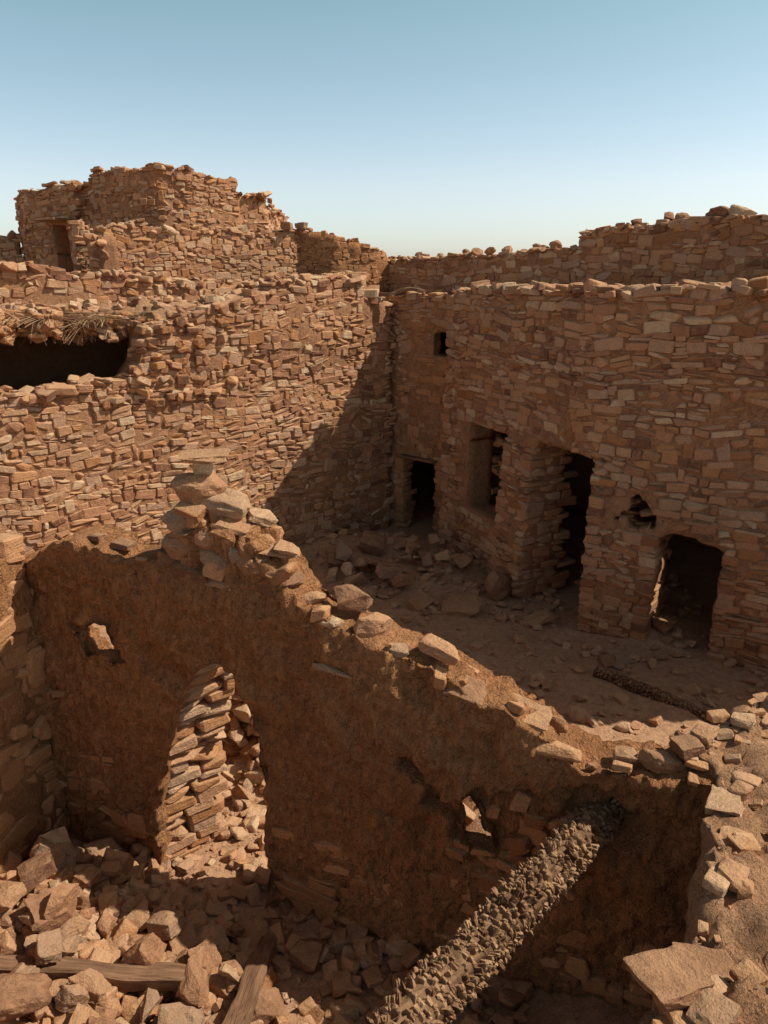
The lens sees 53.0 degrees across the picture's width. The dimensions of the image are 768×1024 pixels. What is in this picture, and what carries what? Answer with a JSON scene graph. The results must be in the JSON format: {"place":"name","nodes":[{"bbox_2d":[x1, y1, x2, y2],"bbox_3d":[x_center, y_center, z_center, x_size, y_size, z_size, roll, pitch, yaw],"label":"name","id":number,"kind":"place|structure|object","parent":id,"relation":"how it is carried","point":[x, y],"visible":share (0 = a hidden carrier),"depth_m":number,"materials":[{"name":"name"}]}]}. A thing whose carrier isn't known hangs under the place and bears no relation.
{"place":"outdoors","nodes":[
{"label":"outdoors","id":0,"kind":"place"},
{"bbox_2d":[13,162,289,272],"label":"ruined tower","id":1,"kind":"structure","parent":0,"point":[155,194],"depth_m":19.00,"materials":[{"name":"stone"}]},
{"bbox_2d":[0,0,767,258],"label":"sky","id":2,"kind":"structure","parent":0,"point":[405,128],"materials":[{"name":"blue"}]},
{"bbox_2d":[13,469,767,1023],"bbox_3d":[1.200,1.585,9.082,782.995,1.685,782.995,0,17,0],"label":"ground","id":3,"kind":"structure","parent":0,"point":[695,569],"depth_m":10.20,"materials":[{"name":"soil"}]},
{"bbox_2d":[0,230,24,262],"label":"stone wall","id":4,"kind":"structure","parent":3,"relation":"on","point":[10,247],"depth_m":20.40,"materials":[{"name":"stone"}]},
{"bbox_2d":[0,533,68,872],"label":"stone wall","id":5,"kind":"structure","parent":3,"relation":"on","point":[33,803],"depth_m":6.26,"materials":[{"name":"stone"}]},
{"bbox_2d":[66,219,92,270],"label":"stone wall","id":6,"kind":"structure","parent":3,"relation":"on","point":[78,229],"depth_m":17.17,"materials":[{"name":"stone"}]},
{"bbox_2d":[0,299,203,345],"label":"thatched roof","id":7,"kind":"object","parent":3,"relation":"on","point":[76,326],"visible":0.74,"depth_m":11.51,"materials":[{"name":"plant"}]},
{"bbox_2d":[0,288,246,317],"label":"roof rubble","id":8,"kind":"object","parent":7,"relation":"on","point":[170,301],"visible":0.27,"depth_m":12.40,"materials":[{"name":"stone"}]},
{"bbox_2d":[83,836,122,854],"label":"loose stone","id":9,"kind":"object","parent":3,"relation":"on","point":[97,846],"visible":0.32,"depth_m":6.58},
{"bbox_2d":[96,908,117,939],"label":"loose stone","id":10,"kind":"object","parent":3,"relation":"on","point":[107,921],"visible":1,"depth_m":5.66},
{"bbox_2d":[0,261,351,389],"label":"stone wall","id":11,"kind":"structure","parent":3,"relation":"on","point":[28,362],"depth_m":13.85,"materials":[{"name":"stone"}]},
{"bbox_2d":[157,1001,204,1023],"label":"loose stone","id":12,"kind":"object","parent":3,"relation":"on","point":[182,1012],"visible":0.88,"depth_m":5.06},
{"bbox_2d":[83,218,306,282],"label":"stone wall","id":13,"kind":"structure","parent":3,"relation":"on","point":[240,252],"depth_m":17.12,"materials":[{"name":"stone"}]},
{"bbox_2d":[0,272,397,555],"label":"stone wall","id":14,"kind":"structure","parent":3,"relation":"on","point":[277,385],"depth_m":12.50,"materials":[{"name":"stone"}]},
{"bbox_2d":[208,968,237,999],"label":"loose stone","id":15,"kind":"object","parent":3,"relation":"on","point":[217,984],"visible":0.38,"depth_m":5.43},
{"bbox_2d":[222,688,263,808],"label":"stone wall","id":16,"kind":"structure","parent":3,"relation":"on","point":[241,733],"depth_m":7.84,"materials":[{"name":"stone"}]},
{"bbox_2d":[239,736,257,759],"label":"loose stone","id":17,"kind":"object","parent":3,"relation":"on","point":[245,750],"visible":0.46,"depth_m":7.88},
{"bbox_2d":[241,918,268,947],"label":"loose stone","id":18,"kind":"object","parent":3,"relation":"on","point":[255,929],"visible":0.67,"depth_m":5.95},
{"bbox_2d":[0,843,525,1023],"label":"rubble","id":19,"kind":"object","parent":3,"relation":"on","point":[400,953],"visible":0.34,"depth_m":5.69,"materials":[{"name":"stone"}]},
{"bbox_2d":[0,850,22,873],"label":"loose stone","id":20,"kind":"object","parent":19,"relation":"on","point":[12,860],"visible":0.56,"depth_m":6.13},
{"bbox_2d":[0,880,26,912],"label":"loose stone","id":21,"kind":"object","parent":19,"relation":"on","point":[12,893],"visible":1,"depth_m":5.41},
{"bbox_2d":[9,962,39,973],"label":"loose stone","id":22,"kind":"object","parent":19,"relation":"on","point":[22,967],"visible":0.24,"depth_m":5.10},
{"bbox_2d":[0,973,52,1021],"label":"loose stone","id":23,"kind":"object","parent":22,"relation":"on","point":[21,994],"visible":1,"depth_m":4.83,"materials":[{"name":"stone"}]},
{"bbox_2d":[26,947,34,960],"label":"loose stone","id":24,"kind":"object","parent":19,"relation":"on","point":[30,952],"visible":0.12,"depth_m":5.22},
{"bbox_2d":[35,928,61,964],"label":"loose stone","id":25,"kind":"object","parent":24,"relation":"on","point":[48,947],"visible":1,"depth_m":5.17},
{"bbox_2d":[16,850,56,896],"bbox_3d":[-2.603,2.669,5.744,0.270,0.163,0.290,-18,14,-29],"label":"loose stone","id":26,"kind":"object","parent":19,"relation":"on","point":[32,873],"visible":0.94,"depth_m":5.67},
{"bbox_2d":[29,836,64,869],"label":"loose stone","id":27,"kind":"object","parent":19,"relation":"on","point":[41,844],"visible":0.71,"depth_m":6.02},
{"bbox_2d":[23,888,72,933],"bbox_3d":[-2.382,2.858,5.500,0.272,0.221,0.254,-19,36,-36],"label":"loose stone","id":28,"kind":"object","parent":19,"relation":"on","point":[36,904],"visible":0.56,"depth_m":5.43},
{"bbox_2d":[42,883,78,921],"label":"loose stone","id":29,"kind":"object","parent":28,"relation":"on","point":[61,897],"visible":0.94,"depth_m":5.44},
{"bbox_2d":[38,826,70,842],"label":"loose stone","id":30,"kind":"object","parent":19,"relation":"on","point":[58,835],"visible":0.3,"depth_m":6.37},
{"bbox_2d":[61,935,79,955],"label":"loose stone","id":31,"kind":"object","parent":19,"relation":"on","point":[70,943],"visible":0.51,"depth_m":5.32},
{"bbox_2d":[55,984,90,1012],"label":"loose stone","id":32,"kind":"object","parent":19,"relation":"on","point":[68,998],"visible":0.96,"depth_m":5.00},
{"bbox_2d":[61,846,85,868],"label":"loose stone","id":33,"kind":"object","parent":19,"relation":"on","point":[70,860],"visible":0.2,"depth_m":6.25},
{"bbox_2d":[59,912,90,935],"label":"loose stone","id":34,"kind":"object","parent":19,"relation":"on","point":[77,924],"visible":0.45,"depth_m":5.49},
{"bbox_2d":[76,888,89,909],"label":"loose stone","id":35,"kind":"object","parent":19,"relation":"on","point":[83,900],"visible":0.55,"depth_m":5.79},
{"bbox_2d":[69,1002,98,1023],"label":"loose stone","id":36,"kind":"object","parent":19,"relation":"on","point":[81,1014],"visible":0.84,"depth_m":4.93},
{"bbox_2d":[72,864,101,888],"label":"loose stone","id":37,"kind":"object","parent":19,"relation":"on","point":[87,876],"visible":0.9,"depth_m":5.93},
{"bbox_2d":[68,968,110,1004],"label":"loose stone","id":38,"kind":"object","parent":19,"relation":"on","point":[96,984],"visible":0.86,"depth_m":5.11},
{"bbox_2d":[0,954,205,991],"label":"wooden plank","id":39,"kind":"object","parent":19,"relation":"on","point":[163,976],"visible":0.67,"depth_m":5.23,"materials":[{"name":"brown wood"}]},
{"bbox_2d":[95,1006,119,1019],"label":"loose stone","id":40,"kind":"object","parent":19,"relation":"on","point":[107,1013],"visible":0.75,"depth_m":4.98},
{"bbox_2d":[100,861,121,875],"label":"loose stone","id":41,"kind":"object","parent":19,"relation":"on","point":[111,868],"visible":1,"depth_m":6.10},
{"bbox_2d":[100,847,134,877],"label":"loose stone","id":42,"kind":"object","parent":19,"relation":"on","point":[126,860],"visible":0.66,"depth_m":6.24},
{"bbox_2d":[125,899,150,932],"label":"loose stone","id":43,"kind":"object","parent":19,"relation":"on","point":[138,916],"visible":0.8,"depth_m":5.78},
{"bbox_2d":[121,933,166,965],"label":"loose stone","id":44,"kind":"object","parent":19,"relation":"on","point":[147,949],"visible":0.81,"depth_m":5.33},
{"bbox_2d":[138,988,160,1022],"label":"loose stone","id":45,"kind":"object","parent":19,"relation":"on","point":[151,998],"visible":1,"depth_m":5.12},
{"bbox_2d":[166,915,197,955],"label":"loose stone","id":46,"kind":"object","parent":19,"relation":"on","point":[185,938],"visible":0.43,"depth_m":5.72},
{"bbox_2d":[145,910,185,940],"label":"loose stone","id":47,"kind":"object","parent":46,"relation":"on","point":[164,925],"visible":0.96,"depth_m":5.66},
{"bbox_2d":[186,935,221,975],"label":"loose stone","id":48,"kind":"object","parent":19,"relation":"on","point":[213,958],"visible":0.46,"depth_m":5.56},
{"bbox_2d":[175,946,208,1006],"bbox_3d":[-1.272,3.228,5.337,0.222,0.210,0.443,2,17,8],"label":"loose stone","id":49,"kind":"object","parent":48,"relation":"on","point":[193,988],"visible":1,"depth_m":5.21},
{"bbox_2d":[195,924,230,954],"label":"loose stone","id":50,"kind":"object","parent":19,"relation":"on","point":[219,936],"visible":0.59,"depth_m":5.76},
{"bbox_2d":[219,960,243,991],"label":"loose stone","id":51,"kind":"object","parent":19,"relation":"on","point":[231,985],"visible":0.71,"depth_m":5.46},
{"bbox_2d":[222,917,282,1023],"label":"wooden plank","id":52,"kind":"object","parent":19,"relation":"on","point":[242,1007],"visible":0.95,"depth_m":5.44,"materials":[{"name":"brown wood"}]},
{"bbox_2d":[217,963,240,981],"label":"loose stone","id":53,"kind":"object","parent":52,"relation":"on","point":[228,971],"visible":0.98,"depth_m":5.41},
{"bbox_2d":[251,986,286,1023],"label":"loose stone","id":54,"kind":"object","parent":19,"relation":"on","point":[270,1007],"visible":0.56,"depth_m":5.35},
{"bbox_2d":[289,937,326,974],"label":"loose stone","id":55,"kind":"object","parent":19,"relation":"on","point":[306,954],"visible":0.97,"depth_m":5.77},
{"bbox_2d":[327,551,342,566],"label":"loose stone","id":56,"kind":"object","parent":3,"relation":"on","point":[332,559],"visible":0.81,"depth_m":13.29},
{"bbox_2d":[336,541,353,560],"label":"loose stone","id":57,"kind":"object","parent":56,"relation":"on","point":[344,551],"visible":1,"depth_m":13.32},
{"bbox_2d":[297,227,392,292],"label":"stone wall","id":58,"kind":"structure","parent":3,"relation":"on","point":[322,252],"depth_m":18.84,"materials":[{"name":"stone"}]},
{"bbox_2d":[344,572,366,584],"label":"loose stone","id":59,"kind":"object","parent":3,"relation":"on","point":[359,578],"visible":0.86,"depth_m":12.77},
{"bbox_2d":[358,530,386,556],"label":"loose stone","id":60,"kind":"object","parent":3,"relation":"on","point":[372,543],"visible":1,"depth_m":13.63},
{"bbox_2d":[25,486,724,1021],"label":"arched mud wall","id":61,"kind":"structure","parent":3,"relation":"on","point":[381,766],"depth_m":5.64,"materials":[{"name":"soil"}]},
{"bbox_2d":[110,537,136,550],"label":"loose stone","id":62,"kind":"object","parent":61,"relation":"on","point":[122,543],"visible":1,"depth_m":5.98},
{"bbox_2d":[157,546,175,565],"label":"loose stone","id":63,"kind":"object","parent":61,"relation":"on","point":[164,559],"visible":0.48,"depth_m":5.64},
{"bbox_2d":[161,508,194,532],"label":"loose stone","id":64,"kind":"object","parent":61,"relation":"on","point":[172,520],"visible":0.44,"depth_m":5.52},
{"bbox_2d":[170,560,207,582],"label":"loose stone","id":65,"kind":"object","parent":61,"relation":"on","point":[178,568],"visible":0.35,"depth_m":5.59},
{"bbox_2d":[161,533,193,560],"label":"loose stone","id":66,"kind":"object","parent":65,"relation":"on","point":[176,549],"visible":0.51,"depth_m":5.56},
{"bbox_2d":[170,472,226,503],"bbox_3d":[-1.348,-0.176,5.596,0.400,0.240,0.306,2,16,-13],"label":"loose stone","id":67,"kind":"object","parent":61,"relation":"on","point":[192,488],"visible":0.89,"depth_m":5.49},
{"bbox_2d":[192,463,213,474],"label":"loose stone","id":68,"kind":"object","parent":67,"relation":"on","point":[203,468],"visible":0.71,"depth_m":5.51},
{"bbox_2d":[178,448,230,462],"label":"loose stone","id":69,"kind":"object","parent":68,"relation":"on","point":[216,455],"visible":1,"depth_m":5.47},
{"bbox_2d":[194,525,214,549],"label":"loose stone","id":70,"kind":"object","parent":61,"relation":"on","point":[202,539],"visible":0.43,"depth_m":5.46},
{"bbox_2d":[199,549,228,569],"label":"loose stone","id":71,"kind":"object","parent":61,"relation":"on","point":[206,556],"visible":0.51,"depth_m":5.49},
{"bbox_2d":[200,487,251,518],"bbox_3d":[-1.133,-0.069,5.598,0.369,0.137,0.278,16,27,13],"label":"loose stone","id":72,"kind":"object","parent":61,"relation":"on","point":[232,503],"visible":0.85,"depth_m":5.50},
{"bbox_2d":[211,516,250,534],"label":"loose stone","id":73,"kind":"object","parent":61,"relation":"on","point":[239,527],"visible":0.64,"depth_m":5.45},
{"bbox_2d":[236,555,269,575],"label":"loose stone","id":74,"kind":"object","parent":61,"relation":"on","point":[247,566],"visible":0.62,"depth_m":5.41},
{"bbox_2d":[247,507,277,526],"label":"loose stone","id":75,"kind":"object","parent":61,"relation":"on","point":[264,517],"visible":0.92,"depth_m":5.58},
{"bbox_2d":[258,541,296,558],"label":"loose stone","id":76,"kind":"object","parent":61,"relation":"on","point":[271,551],"visible":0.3,"depth_m":5.44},
{"bbox_2d":[274,539,300,556],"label":"loose stone","id":77,"kind":"object","parent":76,"relation":"on","point":[281,546],"visible":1,"depth_m":5.43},
{"bbox_2d":[257,570,303,598],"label":"loose stone","id":78,"kind":"object","parent":61,"relation":"on","point":[296,579],"visible":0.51,"depth_m":5.48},
{"bbox_2d":[302,591,326,604],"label":"loose stone","id":79,"kind":"object","parent":61,"relation":"on","point":[312,597],"visible":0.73,"depth_m":5.51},
{"bbox_2d":[319,616,344,628],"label":"loose stone","id":80,"kind":"object","parent":61,"relation":"on","point":[333,622],"visible":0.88,"depth_m":5.36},
{"bbox_2d":[312,662,352,678],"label":"loose stone","id":81,"kind":"object","parent":61,"relation":"on","point":[325,668],"visible":1,"depth_m":5.39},
{"bbox_2d":[334,584,372,612],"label":"loose stone","id":82,"kind":"object","parent":61,"relation":"on","point":[350,597],"visible":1,"depth_m":5.44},
{"bbox_2d":[353,612,392,637],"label":"loose stone","id":83,"kind":"object","parent":61,"relation":"on","point":[374,624],"visible":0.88,"depth_m":5.33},
{"bbox_2d":[387,642,409,657],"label":"loose stone","id":84,"kind":"object","parent":61,"relation":"on","point":[399,650],"visible":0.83,"depth_m":5.29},
{"bbox_2d":[418,633,459,665],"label":"loose stone","id":85,"kind":"object","parent":61,"relation":"on","point":[438,648],"visible":1,"depth_m":5.26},
{"bbox_2d":[443,675,486,705],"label":"loose stone","id":86,"kind":"object","parent":61,"relation":"on","point":[475,689],"visible":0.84,"depth_m":5.13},
{"bbox_2d":[365,798,626,1023],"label":"palm trunk beam","id":87,"kind":"object","parent":61,"relation":"in","point":[441,984],"visible":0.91,"depth_m":4.23,"materials":[{"name":"brown plant"}]},
{"bbox_2d":[514,693,551,734],"bbox_3d":[0.943,1.352,5.175,0.360,0.061,0.251,19,34,15],"label":"loose stone","id":88,"kind":"object","parent":61,"relation":"on","point":[538,720],"visible":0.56,"depth_m":5.14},
{"bbox_2d":[612,745,637,763],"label":"loose stone","id":89,"kind":"object","parent":61,"relation":"on","point":[625,754],"visible":0.98,"depth_m":5.01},
{"bbox_2d":[638,748,686,773],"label":"loose stone","id":90,"kind":"object","parent":61,"relation":"on","point":[661,761],"visible":0.98,"depth_m":4.90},
{"bbox_2d":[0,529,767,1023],"bbox_3d":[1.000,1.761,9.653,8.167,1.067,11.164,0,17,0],"label":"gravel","id":91,"kind":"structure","parent":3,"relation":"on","point":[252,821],"depth_m":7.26,"materials":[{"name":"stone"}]},
{"bbox_2d":[393,573,415,588],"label":"loose stone","id":92,"kind":"object","parent":3,"relation":"on","point":[401,580],"visible":1,"depth_m":12.37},
{"bbox_2d":[406,589,435,611],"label":"loose stone","id":93,"kind":"object","parent":3,"relation":"on","point":[420,600],"visible":0.88,"depth_m":11.91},
{"bbox_2d":[440,594,482,617],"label":"loose stone","id":94,"kind":"object","parent":3,"relation":"on","point":[468,605],"visible":0.98,"depth_m":11.75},
{"bbox_2d":[453,552,473,568],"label":"loose stone","id":95,"kind":"object","parent":3,"relation":"on","point":[463,560],"visible":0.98,"depth_m":13.02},
{"bbox_2d":[484,570,509,600],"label":"loose stone","id":96,"kind":"object","parent":3,"relation":"on","point":[497,585],"visible":0.95,"depth_m":12.26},
{"bbox_2d":[516,608,556,626],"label":"loose stone","id":97,"kind":"object","parent":3,"relation":"on","point":[543,616],"visible":0.91,"depth_m":11.50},
{"bbox_2d":[367,276,767,673],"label":"ruined stone house","id":98,"kind":"structure","parent":3,"relation":"on","point":[654,396],"depth_m":10.69,"materials":[{"name":"stone"}]},
{"bbox_2d":[388,214,767,550],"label":"stone wall","id":99,"kind":"structure","parent":3,"relation":"on","point":[720,249],"depth_m":14.89,"materials":[{"name":"stone"}]},
{"bbox_2d":[728,204,757,216],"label":"loose stone","id":100,"kind":"object","parent":99,"relation":"on","point":[738,209],"visible":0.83,"depth_m":13.04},
{"bbox_2d":[570,705,590,723],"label":"loose stone","id":101,"kind":"object","parent":3,"relation":"on","point":[577,714],"visible":0.96,"depth_m":8.98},
{"bbox_2d":[597,654,615,667],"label":"loose stone","id":102,"kind":"object","parent":3,"relation":"on","point":[607,660],"visible":0.91,"depth_m":10.15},
{"bbox_2d":[606,646,636,663],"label":"loose stone","id":103,"kind":"object","parent":3,"relation":"on","point":[620,653],"visible":0.84,"depth_m":10.39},
{"bbox_2d":[592,664,718,725],"bbox_3d":[3.326,2.264,9.452,1.598,0.323,0.285,16,23,41],"label":"palm trunk beam","id":104,"kind":"object","parent":3,"relation":"on","point":[632,685],"visible":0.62,"depth_m":9.45,"materials":[{"name":"brown plant"}]},
{"bbox_2d":[652,616,673,633],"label":"loose stone","id":105,"kind":"object","parent":3,"relation":"on","point":[660,624],"visible":1,"depth_m":10.86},
{"bbox_2d":[639,692,767,1023],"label":"terrace wall","id":106,"kind":"structure","parent":3,"relation":"on","point":[737,764],"depth_m":4.01,"materials":[{"name":"stone"}]},
{"bbox_2d":[623,943,714,1010],"bbox_3d":[1.235,2.024,3.327,0.320,0.112,0.259,-6,17,-16],"label":"loose stone","id":107,"kind":"object","parent":106,"relation":"on","point":[674,977],"visible":0.91,"depth_m":3.30,"materials":[{"name":"stone"}]},
{"bbox_2d":[669,734,705,760],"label":"loose stone","id":108,"kind":"object","parent":106,"relation":"on","point":[684,747],"visible":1,"depth_m":4.88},
{"bbox_2d":[672,942,733,982],"bbox_3d":[1.474,2.104,3.544,0.260,0.092,0.199,1,17,12],"label":"loose stone","id":109,"kind":"object","parent":106,"relation":"on","point":[719,962],"visible":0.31,"depth_m":3.55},
{"bbox_2d":[690,723,719,744],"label":"loose stone","id":110,"kind":"object","parent":106,"relation":"on","point":[705,733],"visible":0.92,"depth_m":5.00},
{"bbox_2d":[650,740,764,1023],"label":"gravel","id":111,"kind":"structure","parent":106,"relation":"on","point":[756,803],"depth_m":3.78,"materials":[{"name":"stone"}]},
{"bbox_2d":[685,988,741,1023],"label":"loose stone","id":112,"kind":"object","parent":106,"relation":"on","point":[711,1006],"visible":1,"depth_m":3.17,"materials":[{"name":"stone"}]},
{"bbox_2d":[704,784,742,816],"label":"loose stone","id":113,"kind":"object","parent":106,"relation":"on","point":[721,800],"visible":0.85,"depth_m":4.55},
{"bbox_2d":[716,857,749,892],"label":"loose stone","id":114,"kind":"object","parent":106,"relation":"on","point":[733,873],"visible":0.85,"depth_m":3.88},
{"bbox_2d":[719,825,747,844],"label":"loose stone","id":115,"kind":"object","parent":106,"relation":"on","point":[725,831],"visible":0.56,"depth_m":4.35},
{"bbox_2d":[731,712,755,729],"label":"loose stone","id":116,"kind":"object","parent":106,"relation":"on","point":[745,720],"visible":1,"depth_m":5.11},
{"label":"loose stone","id":117,"kind":"object","parent":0,"visible":0},
{"bbox_2d":[375,562,401,578],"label":"loose stone","id":118,"kind":"object","parent":117,"relation":"on","point":[382,571],"visible":0.83,"depth_m":12.58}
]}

